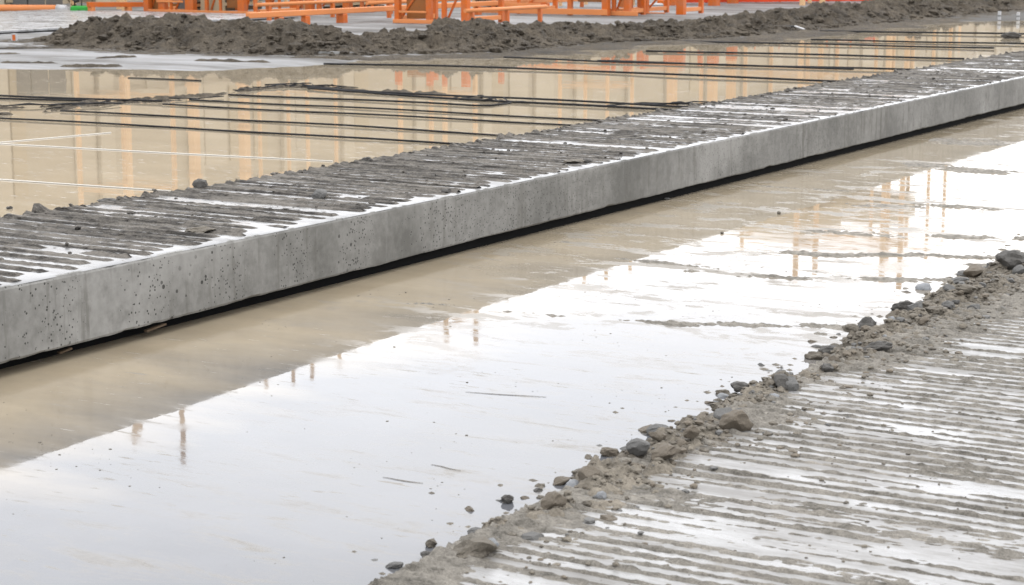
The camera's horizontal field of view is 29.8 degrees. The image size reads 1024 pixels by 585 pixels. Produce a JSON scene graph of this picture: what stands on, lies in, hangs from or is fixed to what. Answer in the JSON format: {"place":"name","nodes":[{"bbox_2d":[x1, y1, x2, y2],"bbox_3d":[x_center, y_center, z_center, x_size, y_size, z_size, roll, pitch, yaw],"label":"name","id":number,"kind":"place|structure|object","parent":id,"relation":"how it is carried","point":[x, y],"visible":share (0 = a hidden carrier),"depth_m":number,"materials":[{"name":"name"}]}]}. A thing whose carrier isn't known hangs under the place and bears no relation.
{"place":"outdoors","nodes":[
{"label":"outdoors","id":0,"kind":"place"},
{"bbox_2d":[0,20,1023,584],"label":"pool water","id":1,"kind":"structure","parent":0,"point":[208,438],"depth_m":8.22,"materials":[{"name":"liquid"}]},
{"bbox_2d":[0,97,81,100],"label":"steel strand","id":2,"kind":"object","parent":1,"relation":"on","point":[42,99],"visible":0.91,"depth_m":20.03,"materials":[{"name":"black"}]},
{"bbox_2d":[0,132,110,142],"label":"string line","id":3,"kind":"object","parent":1,"relation":"on","point":[55,137],"visible":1,"depth_m":16.18,"materials":[{"name":"grey"}]},
{"bbox_2d":[0,95,161,101],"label":"steel strand","id":4,"kind":"object","parent":1,"relation":"on","point":[46,97],"visible":0.93,"depth_m":20.10,"materials":[{"name":"black"}]},
{"bbox_2d":[0,179,170,191],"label":"string line","id":5,"kind":"object","parent":1,"relation":"on","point":[83,185],"visible":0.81,"depth_m":12.98,"materials":[{"name":"grey"}]},
{"bbox_2d":[144,323,165,331],"bbox_3d":[-1.480,0.145,7.993,0.020,0.020,0.113,7,12,34],"label":"timber chip","id":6,"kind":"object","parent":1,"relation":"on","point":[155,327],"visible":1,"depth_m":7.98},
{"bbox_2d":[128,77,201,80],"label":"steel strand","id":7,"kind":"object","parent":1,"relation":"on","point":[165,79],"visible":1,"depth_m":23.14,"materials":[{"name":"black"}]},
{"bbox_2d":[0,143,332,161],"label":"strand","id":8,"kind":"object","parent":1,"relation":"on","point":[168,152],"visible":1,"depth_m":14.98,"materials":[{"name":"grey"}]},
{"bbox_2d":[0,117,465,143],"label":"steel strand","id":9,"kind":"object","parent":1,"relation":"on","point":[386,139],"visible":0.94,"depth_m":16.66,"materials":[{"name":"black"}]},
{"bbox_2d":[0,85,501,114],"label":"mud streak","id":10,"kind":"object","parent":1,"relation":"on","point":[162,98],"visible":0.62,"depth_m":20.39,"materials":[{"name":"soil"}]},
{"bbox_2d":[60,110,497,135],"bbox_3d":[-2.105,-1.542,17.476,5.150,0.025,0.124,6,12,29],"label":"steel strand","id":11,"kind":"object","parent":1,"relation":"on","point":[282,122],"visible":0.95,"depth_m":17.48,"materials":[{"name":"black"}]},
{"bbox_2d":[0,82,708,113],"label":"straw debris","id":12,"kind":"object","parent":1,"relation":"on","point":[339,86],"visible":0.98,"depth_m":19.54,"materials":[{"name":"black"}]},
{"bbox_2d":[162,103,574,125],"bbox_3d":[-1.385,-1.690,18.296,4.901,0.025,0.036,6,12,29],"label":"steel strand","id":13,"kind":"object","parent":1,"relation":"on","point":[369,114],"visible":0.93,"depth_m":18.26,"materials":[{"name":"black"}]},
{"bbox_2d":[228,94,510,105],"bbox_3d":[-1.604,-1.992,19.957,3.225,0.028,0.480,4,11,19],"label":"steel strand","id":14,"kind":"object","parent":1,"relation":"on","point":[372,100],"visible":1,"depth_m":19.91,"materials":[{"name":"black"}]},
{"bbox_2d":[385,561,402,568],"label":"stone","id":15,"kind":"object","parent":1,"relation":"on","point":[395,565],"visible":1,"depth_m":5.02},
{"bbox_2d":[189,99,603,120],"bbox_3d":[-1.148,-1.785,18.822,5.068,0.025,0.043,6,12,29],"label":"steel strand","id":16,"kind":"object","parent":1,"relation":"on","point":[397,109],"visible":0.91,"depth_m":18.79,"materials":[{"name":"black"}]},
{"bbox_2d":[425,538,436,547],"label":"mud clod","id":17,"kind":"object","parent":1,"relation":"on","point":[431,543],"visible":0.98,"depth_m":5.19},
{"bbox_2d":[307,87,670,109],"bbox_3d":[-0.135,-1.989,19.929,5.404,0.030,0.230,7,12,35],"label":"steel strand","id":18,"kind":"object","parent":1,"relation":"on","point":[549,103],"visible":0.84,"depth_m":19.86,"materials":[{"name":"black"}]},
{"bbox_2d":[307,86,687,107],"bbox_3d":[-0.237,-2.057,20.272,5.072,0.030,0.219,7,12,33],"label":"steel strand","id":19,"kind":"object","parent":1,"relation":"on","point":[589,101],"visible":0.89,"depth_m":20.06,"materials":[{"name":"black"}]},
{"bbox_2d":[501,495,513,503],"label":"stone","id":20,"kind":"object","parent":1,"relation":"in","point":[506,499],"visible":1,"depth_m":5.60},
{"bbox_2d":[3,137,1015,563],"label":"mud flecks","id":21,"kind":"object","parent":1,"relation":"on","point":[513,335],"visible":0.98,"depth_m":7.30,"materials":[{"name":"soil"}]},
{"bbox_2d":[553,476,569,485],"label":"rock","id":22,"kind":"object","parent":1,"relation":"on","point":[560,480],"visible":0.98,"depth_m":5.80,"materials":[{"name":"beige stone"}]},
{"bbox_2d":[323,63,840,81],"bbox_3d":[0.853,-2.794,24.337,7.520,0.034,0.372,5,12,28],"label":"steel strand","id":23,"kind":"object","parent":1,"relation":"on","point":[704,75],"visible":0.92,"depth_m":24.44,"materials":[{"name":"black"}]},
{"bbox_2d":[600,447,618,456],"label":"rock","id":24,"kind":"object","parent":1,"relation":"on","point":[608,452],"visible":0.94,"depth_m":6.11,"materials":[{"name":"beige stone"}]},
{"bbox_2d":[638,424,652,432],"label":"stone","id":25,"kind":"object","parent":1,"relation":"in","point":[642,429],"visible":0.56,"depth_m":6.43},
{"bbox_2d":[503,56,853,69],"bbox_3d":[2.112,-3.101,26.050,5.201,0.032,0.153,6,12,29],"label":"steel strand","id":26,"kind":"object","parent":1,"relation":"on","point":[682,63],"visible":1,"depth_m":25.89,"materials":[{"name":"black"}]},
{"bbox_2d":[407,138,1023,334],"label":"mud bar","id":27,"kind":"object","parent":1,"relation":"in","point":[862,254],"visible":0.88,"depth_m":10.08,"materials":[{"name":"soil"}]},
{"bbox_2d":[915,283,931,289],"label":"stone","id":28,"kind":"object","parent":27,"relation":"on","point":[924,286],"visible":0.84,"depth_m":9.07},
{"bbox_2d":[599,60,911,69],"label":"steel strand","id":29,"kind":"object","parent":1,"relation":"on","point":[879,68],"visible":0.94,"depth_m":25.05,"materials":[{"name":"black"}]},
{"bbox_2d":[646,50,964,59],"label":"steel strand","id":30,"kind":"object","parent":1,"relation":"on","point":[807,54],"visible":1,"depth_m":28.04,"materials":[{"name":"black"}]},
{"bbox_2d":[804,351,824,359],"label":"mud clod","id":31,"kind":"object","parent":1,"relation":"on","point":[812,355],"visible":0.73,"depth_m":7.55,"materials":[{"name":"soil"}]},
{"bbox_2d":[681,40,993,48],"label":"steel strand","id":32,"kind":"object","parent":1,"relation":"on","point":[848,44],"visible":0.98,"depth_m":30.70,"materials":[{"name":"black"}]},
{"bbox_2d":[890,301,912,310],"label":"rock","id":33,"kind":"object","parent":1,"relation":"on","point":[901,305],"visible":0.58,"depth_m":8.53,"materials":[{"name":"stone"}]},
{"bbox_2d":[811,39,1023,43],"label":"steel strand","id":34,"kind":"object","parent":1,"relation":"on","point":[918,41],"visible":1,"depth_m":31.71,"materials":[{"name":"black"}]},
{"bbox_2d":[819,30,1023,34],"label":"steel strand","id":35,"kind":"object","parent":1,"relation":"on","point":[922,32],"visible":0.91,"depth_m":34.89,"materials":[{"name":"black"}]},
{"bbox_2d":[1000,32,1021,37],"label":"stone","id":36,"kind":"object","parent":1,"relation":"on","point":[1010,35],"visible":0.94,"depth_m":33.28,"materials":[{"name":"stone"}]},
{"bbox_2d":[0,0,1023,70],"bbox_3d":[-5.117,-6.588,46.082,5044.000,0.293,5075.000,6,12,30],"label":"ground","id":37,"kind":"structure","parent":0,"point":[359,23],"depth_m":34.90,"materials":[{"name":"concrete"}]},
{"bbox_2d":[0,4,67,10],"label":"orange tube","id":38,"kind":"object","parent":37,"relation":"on","point":[23,7],"visible":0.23,"depth_m":45.63,"materials":[{"name":"paint"}]},
{"bbox_2d":[10,0,62,4],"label":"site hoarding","id":39,"kind":"object","parent":37,"relation":"on","point":[35,2],"visible":0.76,"depth_m":50.23,"materials":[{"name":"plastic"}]},
{"bbox_2d":[0,0,142,4],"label":"concrete building","id":40,"kind":"structure","parent":37,"relation":"on","point":[5,2],"depth_m":52.41,"materials":[{"name":"brown"}]},
{"bbox_2d":[87,2,142,10],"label":"orange beam","id":41,"kind":"structure","parent":37,"relation":"on","point":[91,6],"depth_m":44.40,"materials":[{"name":"metal"}]},
{"bbox_2d":[70,0,169,10],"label":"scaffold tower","id":42,"kind":"structure","parent":37,"relation":"on","point":[122,8],"depth_m":45.92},
{"bbox_2d":[0,9,300,33],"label":"concrete pad","id":43,"kind":"object","parent":37,"relation":"on","point":[29,21],"visible":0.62,"depth_m":40.70,"materials":[{"name":"concrete"}]},
{"bbox_2d":[70,0,87,10],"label":"green pump","id":44,"kind":"object","parent":43,"relation":"on","point":[74,7],"visible":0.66,"depth_m":44.37,"materials":[{"name":"paint"}]},
{"bbox_2d":[0,46,354,66],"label":"mud streak","id":45,"kind":"object","parent":37,"relation":"on","point":[212,59],"visible":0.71,"depth_m":26.93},
{"bbox_2d":[143,0,299,13],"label":"orange rack","id":46,"kind":"object","parent":37,"relation":"on","point":[214,6],"visible":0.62,"depth_m":43.47,"materials":[{"name":"metal"}]},
{"bbox_2d":[197,0,261,10],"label":"board stack","id":47,"kind":"object","parent":37,"relation":"on","point":[250,6],"visible":0.15,"depth_m":47.22,"materials":[{"name":"brown wood"}]},
{"bbox_2d":[255,0,392,20],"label":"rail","id":48,"kind":"object","parent":37,"relation":"on","point":[270,4],"visible":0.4,"depth_m":41.50,"materials":[{"name":"metal"}]},
{"bbox_2d":[265,0,386,12],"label":"orange rack","id":49,"kind":"object","parent":37,"relation":"on","point":[319,6],"visible":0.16,"depth_m":46.09,"materials":[{"name":"metal"}]},
{"bbox_2d":[323,2,383,8],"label":"board stack","id":50,"kind":"object","parent":37,"relation":"on","point":[356,4],"visible":0.11,"depth_m":47.00,"materials":[{"name":"brown wood"}]},
{"bbox_2d":[246,0,577,23],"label":"beam","id":51,"kind":"structure","parent":37,"relation":"on","point":[341,15],"depth_m":39.15,"materials":[{"name":"metal"}]},
{"bbox_2d":[393,0,503,23],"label":"orange rack","id":52,"kind":"object","parent":37,"relation":"on","point":[427,10],"visible":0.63,"depth_m":38.93,"materials":[{"name":"metal"}]},
{"bbox_2d":[365,0,583,17],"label":"pale rail","id":53,"kind":"object","parent":37,"relation":"on","point":[389,3],"visible":0.58,"depth_m":41.71,"materials":[{"name":"metal"}]},
{"bbox_2d":[463,5,547,21],"bbox_3d":[-0.099,-5.500,38.369,0.080,0.380,3.164,6,12,30],"label":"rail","id":54,"kind":"object","parent":37,"relation":"on","point":[507,12],"visible":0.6,"depth_m":38.34,"materials":[{"name":"metal"}]},
{"bbox_2d":[0,0,1023,72],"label":"mud berm","id":55,"kind":"structure","parent":37,"relation":"on","point":[209,30],"depth_m":30.40,"materials":[{"name":"soil"}]},
{"bbox_2d":[33,0,1022,55],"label":"berm clods","id":56,"kind":"object","parent":55,"relation":"on","point":[293,47],"visible":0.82,"depth_m":30.04,"materials":[{"name":"soil"}]},
{"bbox_2d":[0,51,1023,368],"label":"concrete slab","id":57,"kind":"structure","parent":37,"relation":"on","point":[56,313],"depth_m":10.10,"materials":[{"name":"grey"}]},
{"bbox_2d":[192,178,207,187],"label":"mud clod","id":58,"kind":"object","parent":57,"relation":"on","point":[199,183],"visible":0.94,"depth_m":10.21,"materials":[{"name":"soil"}]},
{"bbox_2d":[185,226,216,232],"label":"mud clod","id":59,"kind":"object","parent":57,"relation":"on","point":[201,229],"visible":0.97,"depth_m":8.54,"materials":[{"name":"soil"}]},
{"bbox_2d":[0,65,1019,259],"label":"mud crumbs","id":60,"kind":"object","parent":57,"relation":"on","point":[272,173],"visible":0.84,"depth_m":12.15,"materials":[{"name":"soil"}]},
{"bbox_2d":[0,54,1023,286],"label":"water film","id":61,"kind":"object","parent":57,"relation":"on","point":[32,276],"visible":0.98,"depth_m":10.14,"materials":[{"name":"liquid"}]},
{"bbox_2d":[311,189,326,198],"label":"stone","id":62,"kind":"object","parent":61,"relation":"on","point":[319,193],"visible":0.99,"depth_m":9.79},
{"bbox_2d":[563,159,583,162],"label":"mud clod","id":63,"kind":"object","parent":57,"relation":"on","point":[572,160],"visible":1,"depth_m":11.40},
{"bbox_2d":[482,0,640,15],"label":"orange rack","id":64,"kind":"object","parent":37,"relation":"on","point":[606,10],"visible":0.65,"depth_m":43.57,"materials":[{"name":"metal"}]},
{"bbox_2d":[611,0,645,15],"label":"orange rack","id":65,"kind":"object","parent":37,"relation":"on","point":[624,8],"visible":0.95,"depth_m":43.16,"materials":[{"name":"metal"}]},
{"bbox_2d":[646,0,703,14],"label":"orange rack","id":66,"kind":"object","parent":37,"relation":"on","point":[681,9],"visible":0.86,"depth_m":44.22,"materials":[{"name":"metal"}]},
{"bbox_2d":[368,273,1023,584],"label":"grooved slab","id":67,"kind":"structure","parent":37,"relation":"on","point":[439,565],"depth_m":5.57,"materials":[{"name":"concrete"}]},
{"bbox_2d":[521,531,543,540],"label":"stone","id":68,"kind":"object","parent":67,"relation":"on","point":[533,536],"visible":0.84,"depth_m":5.12,"materials":[{"name":"stone"}]},
{"bbox_2d":[600,514,617,520],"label":"stone","id":69,"kind":"object","parent":67,"relation":"on","point":[607,517],"visible":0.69,"depth_m":5.30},
{"bbox_2d":[459,317,1023,584],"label":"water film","id":70,"kind":"object","parent":67,"relation":"on","point":[911,549],"visible":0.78,"depth_m":5.37,"materials":[{"name":"water"}]},
{"bbox_2d":[465,285,1023,584],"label":"mud crumbs","id":71,"kind":"object","parent":67,"relation":"on","point":[615,563],"visible":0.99,"depth_m":5.45,"materials":[{"name":"soil"}]},
{"bbox_2d":[828,355,841,361],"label":"stone","id":72,"kind":"object","parent":67,"relation":"on","point":[833,357],"visible":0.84,"depth_m":7.23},
{"bbox_2d":[708,0,719,5],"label":"orange column","id":73,"kind":"structure","parent":37,"relation":"on","point":[713,2],"depth_m":50.16,"materials":[{"name":"metal"}]},
{"bbox_2d":[686,0,862,2],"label":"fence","id":74,"kind":"object","parent":37,"relation":"on","point":[694,1],"visible":0.52,"depth_m":53.03,"materials":[{"name":"orange paint"}]},
{"bbox_2d":[481,262,1023,534],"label":"mud bank","id":75,"kind":"structure","parent":0,"point":[664,467],"depth_m":6.16,"materials":[{"name":"soil"}]},
{"bbox_2d":[452,536,497,558],"bbox_3d":[-0.093,0.668,4.990,0.129,0.072,0.109,-7,12,-35],"label":"mud lump","id":76,"kind":"object","parent":75,"relation":"on","point":[482,547],"visible":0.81,"depth_m":4.95,"materials":[{"name":"soil"}]},
{"bbox_2d":[467,527,482,533],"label":"stone","id":77,"kind":"object","parent":75,"relation":"on","point":[472,530],"visible":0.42,"depth_m":5.28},
{"bbox_2d":[540,491,566,509],"bbox_3d":[0.112,0.584,5.375,0.060,0.065,0.077,7,12,35],"label":"rock","id":78,"kind":"object","parent":75,"relation":"on","point":[549,500],"visible":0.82,"depth_m":5.35,"materials":[{"name":"beige stone"}]},
{"bbox_2d":[565,479,578,486],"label":"stone","id":79,"kind":"object","parent":75,"relation":"on","point":[572,482],"visible":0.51,"depth_m":5.60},
{"bbox_2d":[577,465,599,479],"bbox_3d":[0.227,0.532,5.624,0.055,0.051,0.066,-7,12,-34],"label":"stone","id":80,"kind":"object","parent":75,"relation":"on","point":[584,472],"visible":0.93,"depth_m":5.61,"materials":[{"name":"stone"}]},
{"bbox_2d":[595,491,606,498],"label":"stone","id":81,"kind":"object","parent":75,"relation":"on","point":[601,495],"visible":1,"depth_m":5.49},
{"bbox_2d":[626,438,649,455],"bbox_3d":[0.386,0.474,5.894,0.077,0.058,0.061,5,5,-10],"label":"rock","id":82,"kind":"object","parent":75,"relation":"on","point":[638,447],"visible":1,"depth_m":5.88,"materials":[{"name":"grey stone"}]},
{"bbox_2d":[646,424,668,434],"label":"rock","id":83,"kind":"object","parent":75,"relation":"on","point":[653,428],"visible":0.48,"depth_m":6.38,"materials":[{"name":"grey stone"}]},
{"bbox_2d":[648,432,666,441],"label":"stone","id":84,"kind":"object","parent":75,"relation":"on","point":[659,436],"visible":0.94,"depth_m":6.04,"materials":[{"name":"stone"}]},
{"bbox_2d":[651,443,680,460],"bbox_3d":[0.461,0.485,5.855,0.075,0.052,0.095,7,12,33],"label":"rock","id":85,"kind":"object","parent":75,"relation":"on","point":[665,451],"visible":1,"depth_m":5.83,"materials":[{"name":"beige stone"}]},
{"bbox_2d":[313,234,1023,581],"bbox_3d":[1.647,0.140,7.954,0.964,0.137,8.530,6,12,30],"label":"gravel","id":86,"kind":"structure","parent":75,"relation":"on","point":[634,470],"depth_m":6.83,"materials":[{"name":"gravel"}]},
{"bbox_2d":[676,438,688,446],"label":"stone","id":87,"kind":"object","parent":75,"relation":"on","point":[680,442],"visible":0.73,"depth_m":6.02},
{"bbox_2d":[683,425,699,438],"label":"rock","id":88,"kind":"object","parent":75,"relation":"on","point":[691,431],"visible":1,"depth_m":6.06,"materials":[{"name":"beige stone"}]},
{"bbox_2d":[710,401,730,410],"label":"mud clod","id":89,"kind":"object","parent":75,"relation":"on","point":[713,406],"visible":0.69,"depth_m":6.62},
{"bbox_2d":[713,407,731,419],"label":"stone","id":90,"kind":"object","parent":75,"relation":"on","point":[718,413],"visible":0.52,"depth_m":6.38,"materials":[{"name":"stone"}]},
{"bbox_2d":[715,389,729,393],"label":"mud clod","id":91,"kind":"object","parent":75,"relation":"on","point":[725,391],"visible":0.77,"depth_m":6.97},
{"bbox_2d":[719,409,753,430],"bbox_3d":[0.723,0.422,6.264,0.110,0.090,0.085,-7,13,-35],"label":"rock","id":92,"kind":"object","parent":75,"relation":"on","point":[738,419],"visible":0.91,"depth_m":6.24,"materials":[{"name":"beige stone"}]},
{"bbox_2d":[730,381,748,391],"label":"rock","id":93,"kind":"object","parent":75,"relation":"on","point":[737,386],"visible":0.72,"depth_m":6.84,"materials":[{"name":"stone"}]},
{"bbox_2d":[771,370,787,379],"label":"mud clod","id":94,"kind":"object","parent":75,"relation":"on","point":[780,372],"visible":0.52,"depth_m":6.91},
{"bbox_2d":[774,374,788,389],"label":"stone","id":95,"kind":"object","parent":75,"relation":"on","point":[780,379],"visible":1,"depth_m":6.82,"materials":[{"name":"stone"}]},
{"bbox_2d":[785,376,798,390],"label":"rock","id":96,"kind":"object","parent":75,"relation":"on","point":[792,383],"visible":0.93,"depth_m":6.81,"materials":[{"name":"grey stone"}]},
{"bbox_2d":[821,363,833,371],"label":"stone","id":97,"kind":"object","parent":75,"relation":"on","point":[827,367],"visible":1,"depth_m":7.10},
{"bbox_2d":[818,345,836,353],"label":"rock","id":98,"kind":"object","parent":75,"relation":"on","point":[826,349],"visible":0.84,"depth_m":7.65,"materials":[{"name":"stone"}]},
{"bbox_2d":[842,324,859,331],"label":"mud clod","id":99,"kind":"object","parent":75,"relation":"on","point":[850,327],"visible":1,"depth_m":7.58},
{"bbox_2d":[857,317,876,330],"bbox_3d":[1.450,0.138,7.891,0.092,0.080,0.080,-10,7,1],"label":"rock","id":100,"kind":"object","parent":75,"relation":"on","point":[869,321],"visible":0.41,"depth_m":7.87,"materials":[{"name":"stone"}]},
{"bbox_2d":[863,341,892,350],"bbox_3d":[1.408,0.209,7.455,0.126,0.042,0.094,-7,6,20],"label":"rock","id":101,"kind":"object","parent":75,"relation":"on","point":[880,345],"visible":0.86,"depth_m":7.43,"materials":[{"name":"stone"}]},
{"bbox_2d":[885,309,899,317],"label":"stone","id":102,"kind":"object","parent":75,"relation":"on","point":[894,312],"visible":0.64,"depth_m":8.11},
{"bbox_2d":[907,301,922,310],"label":"stone","id":103,"kind":"object","parent":75,"relation":"on","point":[914,305],"visible":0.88,"depth_m":8.19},
{"bbox_2d":[919,316,929,324],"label":"rock","id":104,"kind":"object","parent":75,"relation":"on","point":[924,319],"visible":1,"depth_m":7.95,"materials":[{"name":"beige stone"}]},
{"bbox_2d":[925,305,942,313],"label":"stone","id":105,"kind":"object","parent":75,"relation":"on","point":[936,309],"visible":1,"depth_m":8.16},
{"bbox_2d":[941,301,954,308],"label":"stone","id":106,"kind":"object","parent":75,"relation":"on","point":[949,304],"visible":0.94,"depth_m":8.26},
{"bbox_2d":[943,284,954,290],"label":"stone","id":107,"kind":"object","parent":75,"relation":"on","point":[946,287],"visible":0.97,"depth_m":8.61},
{"bbox_2d":[951,277,968,283],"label":"rock","id":108,"kind":"object","parent":75,"relation":"on","point":[956,280],"visible":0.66,"depth_m":8.87,"materials":[{"name":"grey stone"}]},
{"bbox_2d":[955,284,977,293],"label":"mud clod","id":109,"kind":"object","parent":75,"relation":"on","point":[967,288],"visible":1,"depth_m":8.50,"materials":[{"name":"soil"}]},
{"bbox_2d":[963,264,984,276],"bbox_3d":[2.276,-0.101,9.427,0.132,0.071,0.114,4,11,21],"label":"rock","id":110,"kind":"object","parent":75,"relation":"on","point":[974,270],"visible":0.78,"depth_m":9.40,"materials":[{"name":"beige stone"}]},
{"bbox_2d":[995,250,1023,269],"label":"rock","id":111,"kind":"object","parent":75,"relation":"on","point":[1010,259],"visible":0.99,"depth_m":9.22,"materials":[{"name":"stone"}]},
{"bbox_2d":[1012,264,1023,273],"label":"stone","id":112,"kind":"object","parent":75,"relation":"on","point":[1018,269],"visible":1,"depth_m":9.16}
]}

